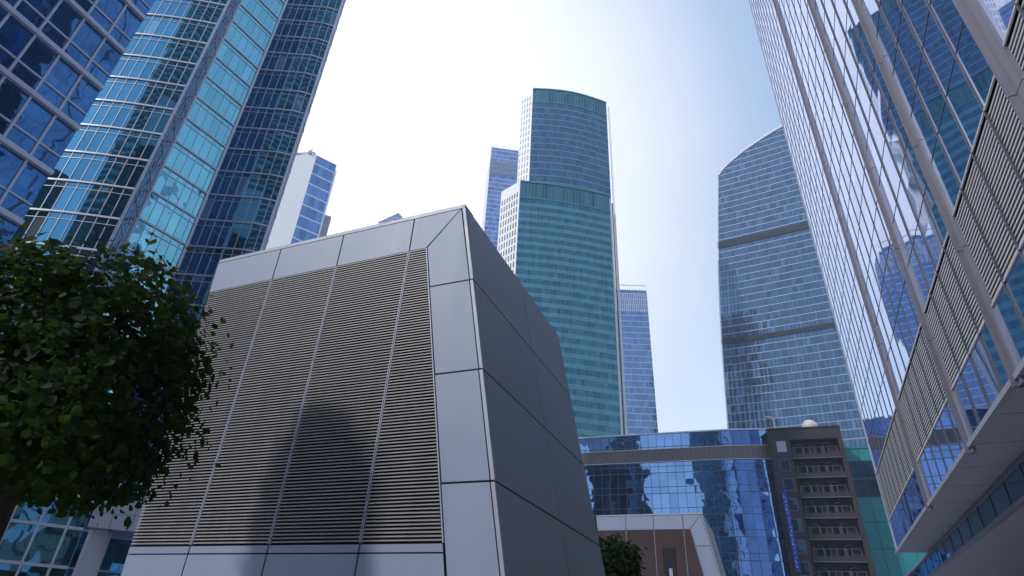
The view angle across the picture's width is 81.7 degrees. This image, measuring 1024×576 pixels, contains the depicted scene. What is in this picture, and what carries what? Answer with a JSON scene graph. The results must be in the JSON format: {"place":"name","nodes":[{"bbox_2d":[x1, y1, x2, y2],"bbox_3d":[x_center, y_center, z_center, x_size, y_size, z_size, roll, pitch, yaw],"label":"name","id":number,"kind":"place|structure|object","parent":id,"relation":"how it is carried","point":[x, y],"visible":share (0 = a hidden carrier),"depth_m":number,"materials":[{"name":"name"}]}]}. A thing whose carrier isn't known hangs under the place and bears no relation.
{"place":"outdoors","nodes":[
{"label":"outdoors","id":0,"kind":"place"},
{"bbox_2d":[0,0,345,535],"bbox_3d":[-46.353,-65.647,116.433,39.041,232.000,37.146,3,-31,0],"label":"office tower","id":1,"kind":"structure","parent":0,"point":[190,132],"depth_m":73.23,"materials":[{"name":"blue glass"}]},
{"bbox_2d":[0,0,154,254],"bbox_3d":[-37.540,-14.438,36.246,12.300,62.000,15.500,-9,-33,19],"label":"glass wing","id":2,"kind":"structure","parent":1,"relation":"attached to","point":[59,59],"depth_m":38.46,"materials":[{"name":"blue glass"}]},
{"bbox_2d":[378,213,402,223],"bbox_3d":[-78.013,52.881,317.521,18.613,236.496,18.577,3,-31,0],"label":"pyramid tower","id":3,"kind":"structure","parent":0,"point":[397,216],"depth_m":370.80,"materials":[{"name":"glass"}]},
{"bbox_2d":[482,145,518,248],"bbox_3d":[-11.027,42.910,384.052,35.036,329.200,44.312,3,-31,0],"label":"glass tower","id":4,"kind":"structure","parent":0,"point":[502,172],"depth_m":435.35,"materials":[{"name":"glass"}]},
{"bbox_2d":[297,0,781,432],"label":"sky","id":5,"kind":"structure","parent":0,"point":[412,100],"materials":[{"name":"white"}]},
{"bbox_2d":[497,88,627,436],"bbox_3d":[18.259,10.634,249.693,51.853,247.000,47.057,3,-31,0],"label":"stepped tower","id":6,"kind":"structure","parent":0,"point":[556,249],"depth_m":244.49,"materials":[{"name":"green glass"}]},
{"bbox_2d":[498,192,517,272],"bbox_3d":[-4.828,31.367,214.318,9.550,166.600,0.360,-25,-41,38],"label":"side windows","id":7,"kind":"structure","parent":6,"relation":"in","point":[517,192],"depth_m":247.81,"materials":[{"name":"metal"}]},
{"bbox_2d":[518,96,530,181],"bbox_3d":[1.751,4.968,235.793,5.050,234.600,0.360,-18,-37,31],"label":"side windows","id":8,"kind":"structure","parent":6,"relation":"in","point":[530,96],"depth_m":281.08,"materials":[{"name":"metal"}]},
{"bbox_2d":[615,284,657,434],"bbox_3d":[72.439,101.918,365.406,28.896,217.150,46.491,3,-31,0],"label":"glass block tower","id":9,"kind":"structure","parent":0,"point":[640,394],"depth_m":372.65,"materials":[{"name":"blue glass"}]},
{"bbox_2d":[578,428,791,575],"bbox_3d":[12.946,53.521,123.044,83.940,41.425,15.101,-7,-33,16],"label":"curved block","id":10,"kind":"structure","parent":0,"point":[722,481],"depth_m":115.99,"materials":[{"name":"blue glass"}]},
{"bbox_2d":[717,124,867,446],"bbox_3d":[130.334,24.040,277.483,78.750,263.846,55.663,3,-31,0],"label":"sail tower","id":11,"kind":"structure","parent":0,"point":[784,363],"depth_m":285.25,"materials":[{"name":"blue glass"}]},
{"bbox_2d":[845,446,926,575],"bbox_3d":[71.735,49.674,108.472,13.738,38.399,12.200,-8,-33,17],"label":"teal building","id":12,"kind":"structure","parent":0,"point":[887,560],"depth_m":107.93,"materials":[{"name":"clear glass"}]},
{"bbox_2d":[848,461,863,477],"bbox_3d":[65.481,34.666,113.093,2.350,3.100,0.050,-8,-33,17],"label":"window","id":13,"kind":"structure","parent":12,"relation":"in","point":[855,466],"depth_m":113.01,"materials":[{"name":"blue glass"}]},
{"bbox_2d":[853,479,868,496],"bbox_3d":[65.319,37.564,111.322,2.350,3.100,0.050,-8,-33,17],"label":"window","id":14,"kind":"structure","parent":12,"relation":"in","point":[860,487],"depth_m":111.26,"materials":[{"name":"blue glass"}]},
{"bbox_2d":[861,461,875,477],"bbox_3d":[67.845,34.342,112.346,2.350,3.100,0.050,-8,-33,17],"label":"window","id":15,"kind":"structure","parent":12,"relation":"in","point":[868,469],"depth_m":112.38,"materials":[{"name":"blue glass"}]},
{"bbox_2d":[866,479,880,495],"bbox_3d":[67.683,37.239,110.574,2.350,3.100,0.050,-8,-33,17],"label":"window","id":16,"kind":"structure","parent":12,"relation":"in","point":[872,484],"depth_m":110.64,"materials":[{"name":"blue glass"}]},
{"bbox_2d":[749,0,1023,575],"bbox_3d":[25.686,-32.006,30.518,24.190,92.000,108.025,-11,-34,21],"label":"slab tower","id":17,"kind":"structure","parent":0,"point":[902,121],"depth_m":22.99,"materials":[{"name":"blue glass"}]},
{"label":"ground","id":18,"kind":"structure","parent":0,"visible":0},
{"bbox_2d":[0,423,145,575],"bbox_3d":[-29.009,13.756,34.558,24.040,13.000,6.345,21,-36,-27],"label":"entrance podium","id":19,"kind":"object","parent":18,"relation":"on","point":[33,542],"visible":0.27,"depth_m":34.24,"materials":[{"name":"blue glass"}]},
{"bbox_2d":[0,221,234,541],"bbox_3d":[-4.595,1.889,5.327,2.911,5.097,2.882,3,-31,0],"label":"linden tree","id":20,"kind":"object","parent":18,"relation":"on","point":[59,443],"visible":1,"depth_m":5.41,"materials":[{"name":"green plant"}]},
{"bbox_2d":[265,152,336,249],"bbox_3d":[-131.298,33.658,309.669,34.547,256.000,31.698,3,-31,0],"label":"banded tower","id":21,"kind":"structure","parent":18,"relation":"on","point":[300,216],"depth_m":349.25,"materials":[{"name":"white glass"}]},
{"bbox_2d":[296,149,315,154],"bbox_3d":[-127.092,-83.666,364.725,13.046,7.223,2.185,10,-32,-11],"label":"roof crane","id":22,"kind":"object","parent":21,"relation":"on","point":[310,152],"visible":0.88,"depth_m":364.72,"materials":[{"name":"metal"}]},
{"bbox_2d":[121,204,604,575],"bbox_3d":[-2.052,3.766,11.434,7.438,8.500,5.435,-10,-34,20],"label":"vent block","id":23,"kind":"structure","parent":18,"relation":"on","point":[395,400],"depth_m":9.62,"materials":[{"name":"metal"}]},
{"bbox_2d":[596,528,646,575],"bbox_3d":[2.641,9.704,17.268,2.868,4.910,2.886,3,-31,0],"label":"linden tree","id":24,"kind":"object","parent":18,"relation":"on","point":[614,563],"visible":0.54,"depth_m":17.56,"materials":[{"name":"green plant"}]},
{"bbox_2d":[596,513,725,575],"bbox_3d":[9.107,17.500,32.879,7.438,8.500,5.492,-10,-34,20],"label":"vent block","id":25,"kind":"structure","parent":18,"relation":"on","point":[680,544],"depth_m":32.15,"materials":[{"name":"metal"}]},
{"bbox_2d":[766,425,875,575],"bbox_3d":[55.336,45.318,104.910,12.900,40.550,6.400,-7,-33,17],"label":"apartment block","id":26,"kind":"structure","parent":18,"relation":"on","point":[812,473],"depth_m":106.47,"materials":[{"name":"concrete"}]},
{"bbox_2d":[775,441,787,452],"bbox_3d":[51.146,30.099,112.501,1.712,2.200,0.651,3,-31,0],"label":"window","id":27,"kind":"structure","parent":26,"relation":"in","point":[781,446],"depth_m":112.46,"materials":[{"name":"glass"}]},
{"bbox_2d":[779,459,790,470],"bbox_3d":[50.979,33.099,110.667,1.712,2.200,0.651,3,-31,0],"label":"window","id":28,"kind":"structure","parent":26,"relation":"in","point":[784,463],"depth_m":110.66,"materials":[{"name":"glass"}]},
{"bbox_2d":[782,478,794,490],"bbox_3d":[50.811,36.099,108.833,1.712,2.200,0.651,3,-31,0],"label":"window","id":29,"kind":"structure","parent":26,"relation":"in","point":[788,483],"depth_m":108.79,"materials":[{"name":"glass"}]},
{"bbox_2d":[781,491,800,572],"bbox_3d":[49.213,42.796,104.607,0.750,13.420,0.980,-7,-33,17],"label":"vertical sign","id":30,"kind":"object","parent":26,"relation":"attached to","point":[791,533],"visible":1,"depth_m":104.24,"materials":[{"name":"blue paint"}]},
{"bbox_2d":[787,498,798,510],"bbox_3d":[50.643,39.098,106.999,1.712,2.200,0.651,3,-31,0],"label":"window","id":31,"kind":"structure","parent":26,"relation":"in","point":[793,504],"depth_m":106.92,"materials":[{"name":"glass"}]},
{"bbox_2d":[791,519,802,531],"bbox_3d":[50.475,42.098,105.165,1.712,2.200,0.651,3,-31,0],"label":"window","id":32,"kind":"structure","parent":26,"relation":"in","point":[796,523],"depth_m":105.07,"materials":[{"name":"glass"}]},
{"bbox_2d":[795,540,807,553],"bbox_3d":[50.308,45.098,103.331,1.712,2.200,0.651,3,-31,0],"label":"window","id":33,"kind":"structure","parent":26,"relation":"in","point":[800,544],"depth_m":103.25,"materials":[{"name":"glass"}]},
{"bbox_2d":[799,562,811,575],"bbox_3d":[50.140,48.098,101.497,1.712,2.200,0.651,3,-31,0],"label":"window","id":34,"kind":"structure","parent":26,"relation":"in","point":[805,566],"depth_m":101.40,"materials":[{"name":"glass"}]},
{"bbox_2d":[802,420,817,426],"bbox_3d":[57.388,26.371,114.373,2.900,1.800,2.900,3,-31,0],"label":"roof dome","id":35,"kind":"structure","parent":26,"relation":"on","point":[807,423],"depth_m":113.44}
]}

